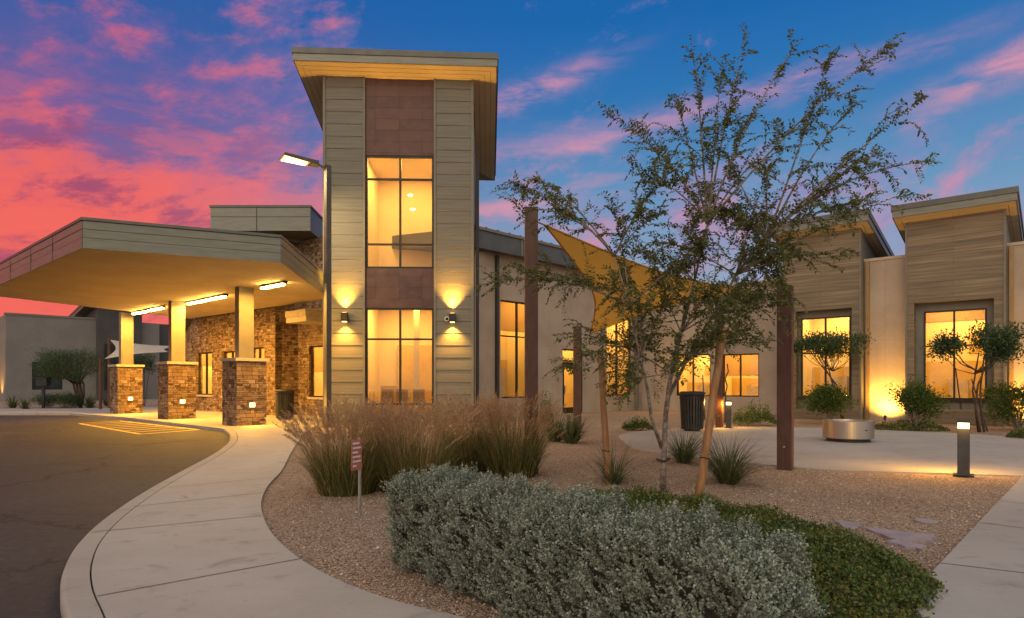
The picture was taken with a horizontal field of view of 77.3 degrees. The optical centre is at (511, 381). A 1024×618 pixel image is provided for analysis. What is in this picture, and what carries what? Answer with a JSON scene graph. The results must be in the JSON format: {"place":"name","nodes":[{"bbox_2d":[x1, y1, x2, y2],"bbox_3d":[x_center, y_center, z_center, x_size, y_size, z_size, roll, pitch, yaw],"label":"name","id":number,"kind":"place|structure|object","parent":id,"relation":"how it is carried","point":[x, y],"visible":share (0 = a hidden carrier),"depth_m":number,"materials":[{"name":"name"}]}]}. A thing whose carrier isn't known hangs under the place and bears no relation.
{"place":"outdoors","nodes":[
{"label":"outdoors","id":0,"kind":"place"},
{"bbox_2d":[0,399,157,408],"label":"planting bed","id":1,"kind":"object","parent":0,"point":[148,403],"depth_m":38.61,"materials":[{"name":"green plant"}]},
{"bbox_2d":[3,394,20,407],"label":"yucca","id":2,"kind":"object","parent":1,"relation":"on","point":[12,404],"visible":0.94,"depth_m":34.91,"materials":[{"name":"green plant"}]},
{"bbox_2d":[16,397,32,408],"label":"yucca","id":3,"kind":"object","parent":1,"relation":"on","point":[25,404],"visible":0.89,"depth_m":33.23,"materials":[{"name":"green plant"}]},
{"bbox_2d":[35,377,51,407],"bbox_3d":[-24.995,0.580,34.146,0.560,1.640,0.440,0,0,-6],"label":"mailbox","id":4,"kind":"object","parent":1,"relation":"on","point":[43,382],"visible":0.91,"depth_m":34.07,"materials":[{"name":"black metal"}]},
{"bbox_2d":[29,392,63,407],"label":"shrub","id":5,"kind":"object","parent":1,"relation":"on","point":[51,399],"visible":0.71,"depth_m":34.91,"materials":[{"name":"green plant"}]},
{"bbox_2d":[19,344,111,407],"bbox_3d":[-24.389,-0.375,35.130,4.282,3.654,5.787,0,0,-38],"label":"desert tree","id":6,"kind":"object","parent":1,"relation":"on","point":[57,368],"visible":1,"depth_m":34.60,"materials":[{"name":"green plant"}]},
{"bbox_2d":[53,390,95,407],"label":"shrub","id":7,"kind":"object","parent":1,"relation":"on","point":[71,399],"visible":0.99,"depth_m":34.38,"materials":[{"name":"green plant"}]},
{"bbox_2d":[0,306,168,401],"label":"clinic building","id":8,"kind":"structure","parent":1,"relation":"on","point":[80,327],"depth_m":48.54,"materials":[{"name":"grey paint"}]},
{"bbox_2d":[32,362,61,389],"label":"window","id":9,"kind":"structure","parent":8,"relation":"in","point":[55,385],"depth_m":47.77,"materials":[{"name":"black glass"}]},
{"bbox_2d":[104,344,118,389],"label":"window","id":10,"kind":"structure","parent":8,"relation":"in","point":[115,360],"depth_m":50.04,"materials":[{"name":"black glass"}]},
{"bbox_2d":[79,392,102,407],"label":"yucca","id":11,"kind":"object","parent":1,"relation":"on","point":[89,402],"visible":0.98,"depth_m":34.92,"materials":[{"name":"green plant"}]},
{"bbox_2d":[102,396,106,405],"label":"yucca","id":12,"kind":"object","parent":1,"relation":"on","point":[104,401],"visible":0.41,"depth_m":37.64,"materials":[{"name":"green plant"}]},
{"bbox_2d":[134,353,157,402],"bbox_3d":[-21.823,-0.219,37.857,1.941,3.342,2.083,0,0,25],"label":"desert tree","id":13,"kind":"object","parent":1,"relation":"on","point":[145,362],"visible":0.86,"depth_m":37.82,"materials":[{"name":"green plant"}]},
{"bbox_2d":[0,415,237,617],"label":"asphalt","id":14,"kind":"structure","parent":0,"point":[68,483],"depth_m":9.84,"materials":[{"name":"grey asphalt"}]},
{"bbox_2d":[79,421,199,433],"bbox_3d":[-12.757,1.494,21.609,7.643,0.004,1.941,0,0,44],"label":"road marking","id":15,"kind":"object","parent":14,"relation":"on","point":[134,424],"visible":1,"depth_m":20.97,"materials":[{"name":"paint"}]},
{"bbox_2d":[60,429,236,617],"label":"kerb","id":16,"kind":"structure","parent":14,"relation":"on","point":[77,599],"depth_m":4.99,"materials":[{"name":"concrete"}]},
{"bbox_2d":[0,407,320,456],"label":"pavement","id":17,"kind":"structure","parent":0,"point":[270,433],"depth_m":23.25,"materials":[{"name":"concrete"}]},
{"bbox_2d":[99,358,101,408],"bbox_3d":[-21.219,0.089,33.000,0.150,2.621,0.143,0,0,0],"label":"sail post","id":18,"kind":"object","parent":17,"relation":"on","point":[100,383],"visible":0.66,"depth_m":32.94,"materials":[{"name":"brown metal"}]},
{"bbox_2d":[107,338,110,407],"bbox_3d":[-21.403,-0.456,34.000,0.150,3.712,0.143,0,0,0],"label":"sail post","id":19,"kind":"object","parent":17,"relation":"on","point":[108,368],"visible":0.81,"depth_m":33.95,"materials":[{"name":"brown metal"}]},
{"bbox_2d":[105,340,168,358],"bbox_3d":[-19.863,-1.716,34.233,3.020,1.056,2.661,0,0,-20],"label":"shade sail","id":20,"kind":"object","parent":19,"relation":"attached to","point":[140,348],"visible":0.73,"depth_m":34.03,"materials":[{"name":"fabric"}]},
{"bbox_2d":[0,217,323,425],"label":"entrance canopy","id":21,"kind":"object","parent":17,"relation":"on","point":[122,265],"visible":0.91,"depth_m":20.34,"materials":[{"name":"paint"}]},
{"bbox_2d":[132,309,146,314],"bbox_3d":[-16.130,-3.037,27.752,1.600,0.123,0.140,0,0,41],"label":"ceiling light","id":22,"kind":"object","parent":21,"relation":"attached to","point":[139,311],"visible":0.89,"depth_m":27.62,"materials":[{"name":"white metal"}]},
{"bbox_2d":[147,305,165,310],"bbox_3d":[-14.716,-3.037,26.454,1.600,0.123,0.140,0,0,41],"label":"ceiling light","id":23,"kind":"object","parent":21,"relation":"attached to","point":[156,308],"visible":1,"depth_m":26.28,"materials":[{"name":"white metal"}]},
{"bbox_2d":[179,399,185,403],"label":"step light","id":24,"kind":"object","parent":21,"relation":"attached to","point":[182,401],"visible":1,"depth_m":24.24,"materials":[{"name":"white glass"}]},
{"bbox_2d":[186,298,205,304],"bbox_3d":[-11.899,-3.037,24.142,1.600,0.123,0.140,0,0,41],"label":"ceiling light","id":25,"kind":"object","parent":21,"relation":"attached to","point":[195,301],"visible":0.89,"depth_m":24.06,"materials":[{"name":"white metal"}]},
{"bbox_2d":[204,293,227,300],"bbox_3d":[-10.628,-3.037,22.983,1.600,0.123,0.140,0,0,41],"label":"ceiling light","id":26,"kind":"object","parent":21,"relation":"attached to","point":[216,297],"visible":1,"depth_m":22.86,"materials":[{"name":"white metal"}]},
{"bbox_2d":[249,402,254,407],"bbox_3d":[-8.387,0.740,20.659,0.036,0.170,0.210,0,0,41],"label":"step light","id":27,"kind":"object","parent":21,"relation":"attached to","point":[251,404],"visible":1,"depth_m":20.63,"materials":[{"name":"white glass"}]},
{"bbox_2d":[260,281,286,288],"bbox_3d":[-7.487,-3.037,20.075,1.444,0.123,0.140,0,0,41],"label":"ceiling light","id":28,"kind":"object","parent":21,"relation":"attached to","point":[273,284],"visible":1,"depth_m":19.95,"materials":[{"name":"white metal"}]},
{"bbox_2d":[185,205,322,415],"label":"stone wing","id":29,"kind":"structure","parent":17,"relation":"on","point":[288,341],"depth_m":27.05,"materials":[{"name":"brown stone"}]},
{"bbox_2d":[199,352,211,394],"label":"window","id":30,"kind":"structure","parent":29,"relation":"in","point":[206,357],"depth_m":31.78,"materials":[{"name":"clear glass"}]},
{"bbox_2d":[224,351,234,357],"bbox_3d":[-12.824,-0.383,29.491,1.572,2.053,0.174,0,0,41],"label":"window","id":31,"kind":"structure","parent":29,"relation":"in","point":[231,354],"depth_m":29.80,"materials":[{"name":"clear glass"}]},
{"bbox_2d":[254,347,263,357],"bbox_3d":[-10.913,-0.416,27.830,1.230,2.158,0.174,0,0,41],"label":"window","id":32,"kind":"structure","parent":29,"relation":"in","point":[259,351],"depth_m":27.90,"materials":[{"name":"clear glass"}]},
{"bbox_2d":[311,346,322,396],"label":"window","id":33,"kind":"structure","parent":29,"relation":"in","point":[318,350],"depth_m":26.98,"materials":[{"name":"clear glass"}]},
{"bbox_2d":[274,389,295,419],"bbox_3d":[-8.496,0.835,23.932,0.770,1.130,0.770,0,0,0],"label":"litter bin","id":34,"kind":"object","parent":17,"relation":"on","point":[284,401],"visible":0.81,"depth_m":23.66,"materials":[{"name":"black metal"}]},
{"bbox_2d":[272,397,423,496],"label":"fountain grass","id":35,"kind":"object","parent":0,"point":[334,475],"depth_m":7.97,"materials":[{"name":"brown plant"}]},
{"bbox_2d":[314,392,455,481],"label":"fountain grass","id":36,"kind":"object","parent":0,"point":[382,404],"depth_m":9.34,"materials":[{"name":"brown plant"}]},
{"bbox_2d":[404,389,523,472],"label":"fountain grass","id":37,"kind":"object","parent":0,"point":[478,466],"depth_m":10.05,"materials":[{"name":"brown plant"}]},
{"bbox_2d":[0,0,1023,324],"label":"sky","id":38,"kind":"structure","parent":0,"point":[147,111],"materials":[{"name":"blue"}]},
{"bbox_2d":[92,429,1023,617],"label":"walkway","id":39,"kind":"structure","parent":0,"point":[132,556],"depth_m":4.88,"materials":[{"name":"concrete"}]},
{"bbox_2d":[95,477,1023,617],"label":"pavement joints","id":40,"kind":"object","parent":39,"relation":"on","point":[311,556],"visible":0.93,"depth_m":4.89,"materials":[{"name":"grey concrete"}]},
{"bbox_2d":[261,410,1023,617],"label":"gravel bed","id":41,"kind":"object","parent":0,"point":[282,489],"visible":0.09,"depth_m":7.84,"materials":[{"name":"brown gravel"}]},
{"bbox_2d":[279,152,331,426],"bbox_3d":[-6.333,-2.756,19.878,1.624,8.312,0.600,0,0,-32],"label":"street lamp","id":42,"kind":"object","parent":41,"relation":"on","point":[295,159],"visible":0.81,"depth_m":20.13,"materials":[{"name":"metal"}]},
{"bbox_2d":[319,392,365,423],"bbox_3d":[-5.685,0.883,21.533,1.575,1.070,0.916,0,0,0],"label":"shrub","id":43,"kind":"object","parent":41,"relation":"on","point":[343,416],"visible":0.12,"depth_m":21.50,"materials":[{"name":"plant"}]},
{"bbox_2d":[351,438,361,516],"bbox_3d":[-1.643,1.015,6.734,0.029,0.830,0.166,0,0,26],"label":"sign","id":44,"kind":"object","parent":41,"relation":"on","point":[356,454],"visible":1,"depth_m":6.75,"materials":[{"name":"red metal"}]},
{"bbox_2d":[291,46,498,421],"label":"entrance tower","id":45,"kind":"structure","parent":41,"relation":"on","point":[409,137],"depth_m":22.24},
{"bbox_2d":[341,312,347,321],"bbox_3d":[-5.747,-2.223,21.969,0.227,0.320,0.226,0,0,0],"label":"wall lamp","id":46,"kind":"object","parent":45,"relation":"attached to","point":[344,316],"visible":1,"depth_m":21.86,"materials":[{"name":"brown metal"}]},
{"bbox_2d":[366,155,433,268],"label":"window","id":47,"kind":"structure","parent":45,"relation":"in","point":[389,179],"depth_m":26.34,"materials":[{"name":"clear glass"}]},
{"bbox_2d":[366,308,433,415],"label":"window","id":48,"kind":"structure","parent":45,"relation":"in","point":[386,328],"depth_m":26.34,"materials":[{"name":"clear glass"}]},
{"bbox_2d":[449,313,455,322],"bbox_3d":[-2.059,-2.215,22.110,0.227,0.320,0.226,0,0,0],"label":"wall lamp","id":49,"kind":"object","parent":45,"relation":"attached to","point":[452,317],"visible":1,"depth_m":22.00,"materials":[{"name":"brown metal"}]},
{"bbox_2d":[475,184,475,224],"bbox_3d":[-1.440,-3.300,25.097,0.050,8.600,1.000,0,0,-2],"label":"side window","id":50,"kind":"structure","parent":45,"relation":"in","point":[475,184],"depth_m":24.60,"materials":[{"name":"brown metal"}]},
{"bbox_2d":[330,393,482,493],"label":"fountain grass","id":51,"kind":"object","parent":41,"relation":"on","point":[416,458],"depth_m":8.07,"materials":[{"name":"brown plant"}]},
{"bbox_2d":[386,399,468,427],"bbox_3d":[-2.663,0.980,19.728,3.189,0.918,1.792,0,0,0],"label":"shrub","id":52,"kind":"object","parent":41,"relation":"on","point":[428,415],"visible":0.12,"depth_m":19.62,"materials":[{"name":"plant"}]},
{"bbox_2d":[453,391,579,478],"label":"fountain grass","id":53,"kind":"object","parent":41,"relation":"on","point":[505,457],"depth_m":9.45,"materials":[{"name":"brown plant"}]},
{"bbox_2d":[524,207,537,473],"bbox_3d":[0.300,-0.641,9.998,0.215,4.142,0.220,0,0,0],"label":"sail post","id":54,"kind":"object","parent":41,"relation":"on","point":[530,330],"visible":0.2,"depth_m":9.90,"materials":[{"name":"brown metal"}]},
{"bbox_2d":[539,391,554,425],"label":"shrub","id":55,"kind":"object","parent":41,"relation":"on","point":[544,403],"visible":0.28,"depth_m":19.69,"materials":[{"name":"green plant"}]},
{"bbox_2d":[540,412,565,441],"bbox_3d":[1.039,1.124,15.370,1.135,0.895,1.246,0,0,-42],"label":"yucca","id":56,"kind":"object","parent":41,"relation":"on","point":[555,434],"visible":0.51,"depth_m":15.27,"materials":[{"name":"green plant"}]},
{"bbox_2d":[551,410,593,443],"bbox_3d":[1.366,1.042,14.876,1.302,0.932,1.515,0,0,43],"label":"yucca","id":57,"kind":"object","parent":41,"relation":"on","point":[573,431],"visible":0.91,"depth_m":14.78,"materials":[{"name":"green plant"}]},
{"bbox_2d":[573,327,580,432],"bbox_3d":[1.836,-0.056,17.996,0.208,2.972,0.216,0,0,-3],"label":"sail post","id":58,"kind":"object","parent":41,"relation":"on","point":[577,392],"visible":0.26,"depth_m":17.90,"materials":[{"name":"brown metal"}]},
{"bbox_2d":[598,350,610,484],"bbox_3d":[1.306,0.500,9.011,0.117,1.904,0.262,0,0,-27],"label":"wooden stake","id":59,"kind":"object","parent":41,"relation":"on","point":[605,433],"visible":0.82,"depth_m":8.97,"materials":[{"name":"wood"}]},
{"bbox_2d":[379,461,830,617],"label":"sage hedge","id":60,"kind":"object","parent":41,"relation":"on","point":[538,551],"visible":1,"depth_m":3.46,"materials":[{"name":"green plant"}]},
{"bbox_2d":[563,434,658,485],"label":"bear grass","id":61,"kind":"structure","parent":41,"relation":"on","point":[616,476],"depth_m":8.92,"materials":[{"name":"green plant"}]},
{"bbox_2d":[621,416,652,430],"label":"shrub","id":62,"kind":"object","parent":41,"relation":"on","point":[637,424],"visible":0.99,"depth_m":18.83,"materials":[{"name":"green plant"}]},
{"bbox_2d":[650,422,714,464],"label":"bear grass","id":63,"kind":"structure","parent":41,"relation":"on","point":[682,455],"depth_m":11.18,"materials":[{"name":"green plant"}]},
{"bbox_2d":[702,375,704,419],"bbox_3d":[7.235,0.577,24.138,0.121,1.688,0.058,0,0,0],"label":"support stake","id":64,"kind":"object","parent":41,"relation":"on","point":[703,391],"visible":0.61,"depth_m":24.12,"materials":[{"name":"brown wood"}]},
{"bbox_2d":[475,22,942,492],"bbox_3d":[2.617,-1.629,8.225,6.238,6.119,2.758,0,0,0],"label":"young tree","id":65,"kind":"object","parent":41,"relation":"on","point":[762,220],"visible":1,"depth_m":8.19,"materials":[{"name":"green plant"}]},
{"bbox_2d":[694,327,726,496],"bbox_3d":[2.374,0.399,7.676,0.425,2.123,0.119,0,0,-10],"label":"wooden stake","id":66,"kind":"object","parent":41,"relation":"on","point":[704,457],"visible":0.89,"depth_m":7.64,"materials":[{"name":"wood"}]},
{"bbox_2d":[715,297,722,427],"bbox_3d":[6.423,-0.699,19.827,0.208,4.258,0.216,0,0,32],"label":"sail post","id":67,"kind":"object","parent":41,"relation":"on","point":[719,415],"visible":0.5,"depth_m":19.75,"materials":[{"name":"brown metal"}]},
{"bbox_2d":[538,221,767,333],"bbox_3d":[3.296,-2.013,14.927,4.134,1.394,10.897,0,0,12],"label":"shade sail","id":68,"kind":"object","parent":67,"relation":"attached to","point":[572,247],"visible":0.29,"depth_m":12.13,"materials":[{"name":"fabric"}]},
{"bbox_2d":[724,364,728,422],"bbox_3d":[7.446,0.395,22.236,0.152,2.057,0.179,0,0,0],"label":"support stake","id":69,"kind":"object","parent":41,"relation":"on","point":[725,394],"visible":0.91,"depth_m":22.18,"materials":[{"name":"brown wood"}]},
{"bbox_2d":[669,429,796,489],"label":"bear grass","id":70,"kind":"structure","parent":41,"relation":"on","point":[727,470],"depth_m":8.90,"materials":[{"name":"green plant"}]},
{"bbox_2d":[732,398,776,424],"bbox_3d":[7.938,0.985,20.898,1.529,0.891,0.903,0,0,0],"label":"shrub","id":71,"kind":"object","parent":41,"relation":"on","point":[759,418],"visible":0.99,"depth_m":20.78,"materials":[{"name":"green plant"}]},
{"bbox_2d":[563,483,948,617],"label":"ground cover","id":72,"kind":"object","parent":41,"relation":"on","point":[868,575],"visible":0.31,"depth_m":4.29,"materials":[{"name":"green plant"}]},
{"bbox_2d":[777,285,793,470],"bbox_3d":[4.459,-0.064,10.444,0.232,2.988,0.240,0,0,32],"label":"sail post","id":73,"kind":"object","parent":41,"relation":"on","point":[785,405],"visible":0.8,"depth_m":10.36,"materials":[{"name":"brown metal"}]},
{"bbox_2d":[772,327,878,418],"bbox_3d":[11.249,-0.300,22.677,3.190,3.467,2.458,0,0,-11],"label":"pruned tree","id":74,"kind":"object","parent":41,"relation":"on","point":[828,344],"visible":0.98,"depth_m":22.54,"materials":[{"name":"green plant"}]},
{"bbox_2d":[797,381,860,418],"bbox_3d":[10.741,0.706,21.766,2.029,1.502,1.942,0,0,23],"label":"shrub","id":75,"kind":"object","parent":41,"relation":"on","point":[827,399],"visible":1,"depth_m":21.59,"materials":[{"name":"green plant"}]},
{"bbox_2d":[773,208,894,419],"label":"siding pavilion","id":76,"kind":"structure","parent":41,"relation":"on","point":[830,298],"depth_m":24.09,"materials":[{"name":"grey paint"}]},
{"bbox_2d":[801,316,850,397],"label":"window","id":77,"kind":"structure","parent":76,"relation":"in","point":[810,372],"depth_m":26.18,"materials":[{"name":"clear glass"}]},
{"bbox_2d":[834,520,861,529],"bbox_3d":[3.342,1.427,6.335,0.214,0.046,0.358,0,0,13],"label":"flagstone","id":78,"kind":"object","parent":41,"relation":"on","point":[850,525],"visible":0.55,"depth_m":6.30,"materials":[{"name":"grey stone"}]},
{"bbox_2d":[864,255,904,421],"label":"stucco infill wall","id":79,"kind":"structure","parent":41,"relation":"on","point":[884,307],"depth_m":23.16,"materials":[{"name":"beige paint"}]},
{"bbox_2d":[859,526,935,543],"bbox_3d":[3.525,1.426,5.890,0.631,0.048,0.399,0,0,35],"label":"flagstone","id":80,"kind":"object","parent":41,"relation":"on","point":[888,534],"visible":0.7,"depth_m":5.84,"materials":[{"name":"grey stone"}]},
{"bbox_2d":[887,539,925,551],"bbox_3d":[3.427,1.425,5.533,0.190,0.050,0.328,0,0,-24],"label":"flagstone","id":81,"kind":"object","parent":41,"relation":"on","point":[904,544],"visible":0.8,"depth_m":5.51,"materials":[{"name":"grey stone"}]},
{"bbox_2d":[875,419,949,431],"bbox_3d":[11.776,1.284,18.933,2.233,0.389,1.317,0,0,0],"label":"shrub","id":82,"kind":"object","parent":41,"relation":"on","point":[901,424],"visible":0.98,"depth_m":18.69,"materials":[{"name":"green plant"}]},
{"bbox_2d":[879,374,955,427],"bbox_3d":[11.935,0.610,18.807,1.576,1.691,1.644,0,0,-18],"label":"shrub","id":83,"kind":"object","parent":41,"relation":"on","point":[920,401],"visible":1,"depth_m":18.63,"materials":[{"name":"green plant"}]},
{"bbox_2d":[914,518,937,524],"bbox_3d":[4.213,1.417,6.512,0.210,0.026,0.210,0,0,0],"label":"valve cover","id":84,"kind":"object","parent":41,"relation":"on","point":[925,521],"visible":1,"depth_m":6.48,"materials":[{"name":"grey concrete"}]},
{"bbox_2d":[891,186,1023,426],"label":"siding pavilion","id":85,"kind":"structure","parent":41,"relation":"on","point":[955,262],"depth_m":21.54,"materials":[{"name":"grey paint"}]},
{"bbox_2d":[924,308,986,399],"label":"window","id":86,"kind":"structure","parent":85,"relation":"in","point":[943,375],"depth_m":23.31,"materials":[{"name":"clear glass"}]},
{"bbox_2d":[955,369,961,408],"bbox_3d":[15.060,0.473,21.538,0.299,1.899,0.049,0,0,0],"label":"support stake","id":87,"kind":"object","parent":41,"relation":"on","point":[958,388],"visible":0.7,"depth_m":21.52,"materials":[{"name":"wood"}]},
{"bbox_2d":[953,419,973,475],"bbox_3d":[6.812,0.983,9.655,0.260,0.835,0.260,0,0,35],"label":"bollard light","id":88,"kind":"object","parent":41,"relation":"on","point":[963,448],"visible":1,"depth_m":9.59,"materials":[{"name":"grey paint"}]},
{"bbox_2d":[916,319,1023,431],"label":"pruned tree","id":89,"kind":"object","parent":41,"relation":"on","point":[1000,343],"visible":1,"depth_m":18.07,"materials":[{"name":"green plant"}]},
{"bbox_2d":[971,379,987,430],"bbox_3d":[13.460,0.665,18.421,0.495,1.522,0.043,0,0,0],"label":"support stake","id":90,"kind":"object","parent":41,"relation":"on","point":[979,407],"visible":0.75,"depth_m":18.41,"materials":[{"name":"brown wood"}]},
{"bbox_2d":[978,378,1023,429],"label":"shrub","id":91,"kind":"object","parent":41,"relation":"on","point":[1012,398],"visible":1,"depth_m":18.74,"materials":[{"name":"green plant"}]},
{"bbox_2d":[1005,427,1023,438],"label":"shrub","id":92,"kind":"object","parent":41,"relation":"on","point":[1016,433],"visible":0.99,"depth_m":16.05,"materials":[{"name":"green plant"}]},
{"bbox_2d":[1007,241,1023,425],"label":"stucco infill wall","id":93,"kind":"structure","parent":41,"relation":"on","point":[1015,285],"depth_m":20.67,"materials":[{"name":"beige paint"}]},
{"bbox_2d":[619,427,1023,476],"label":"patio","id":94,"kind":"structure","parent":0,"point":[904,452],"depth_m":13.09,"materials":[{"name":"concrete"}]},
{"bbox_2d":[678,391,705,430],"bbox_3d":[5.186,0.835,18.421,0.770,1.130,0.770,0,0,0],"label":"litter bin","id":95,"kind":"object","parent":94,"relation":"on","point":[692,404],"visible":0.98,"depth_m":18.15,"materials":[{"name":"metal"}]},
{"bbox_2d":[724,400,732,427],"bbox_3d":[6.628,0.983,19.580,0.260,0.835,0.260,0,0,18],"label":"bollard light","id":96,"kind":"object","parent":94,"relation":"on","point":[728,413],"visible":1,"depth_m":19.51,"materials":[{"name":"grey paint"}]},
{"bbox_2d":[822,419,874,442],"bbox_3d":[7.989,1.155,15.217,1.100,0.490,1.100,0,0,0],"label":"fire pit","id":97,"kind":"object","parent":94,"relation":"on","point":[850,430],"visible":1,"depth_m":14.79,"materials":[{"name":"silver metal"}]},
{"bbox_3d":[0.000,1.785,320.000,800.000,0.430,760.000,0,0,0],"label":"ground","id":98,"kind":"structure","parent":0,"visible":0},
{"bbox_2d":[392,158,651,417],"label":"stucco wing","id":99,"kind":"structure","parent":98,"relation":"on","point":[499,342],"depth_m":26.83,"materials":[{"name":"beige paint"}]},
{"bbox_2d":[500,300,523,397],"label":"window","id":100,"kind":"structure","parent":99,"relation":"in","point":[511,313],"depth_m":27.45,"materials":[{"name":"clear glass"}]},
{"bbox_2d":[563,349,581,413],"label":"door","id":101,"kind":"structure","parent":99,"relation":"in","point":[567,380],"depth_m":29.70,"materials":[{"name":"clear glass"}]},
{"bbox_2d":[607,320,629,395],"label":"window","id":102,"kind":"structure","parent":99,"relation":"in","point":[610,328],"depth_m":32.43,"materials":[{"name":"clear glass"}]},
{"bbox_2d":[642,279,779,414],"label":"courtyard wall","id":103,"kind":"structure","parent":98,"relation":"on","point":[752,374],"depth_m":29.85,"materials":[{"name":"paint"}]},
{"bbox_2d":[677,354,709,395],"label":"window","id":104,"kind":"structure","parent":103,"relation":"in","point":[694,383],"depth_m":31.99,"materials":[{"name":"clear glass"}]},
{"bbox_2d":[723,353,758,396],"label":"window","id":105,"kind":"structure","parent":103,"relation":"in","point":[742,379],"depth_m":29.53,"materials":[{"name":"clear glass"}]}
]}

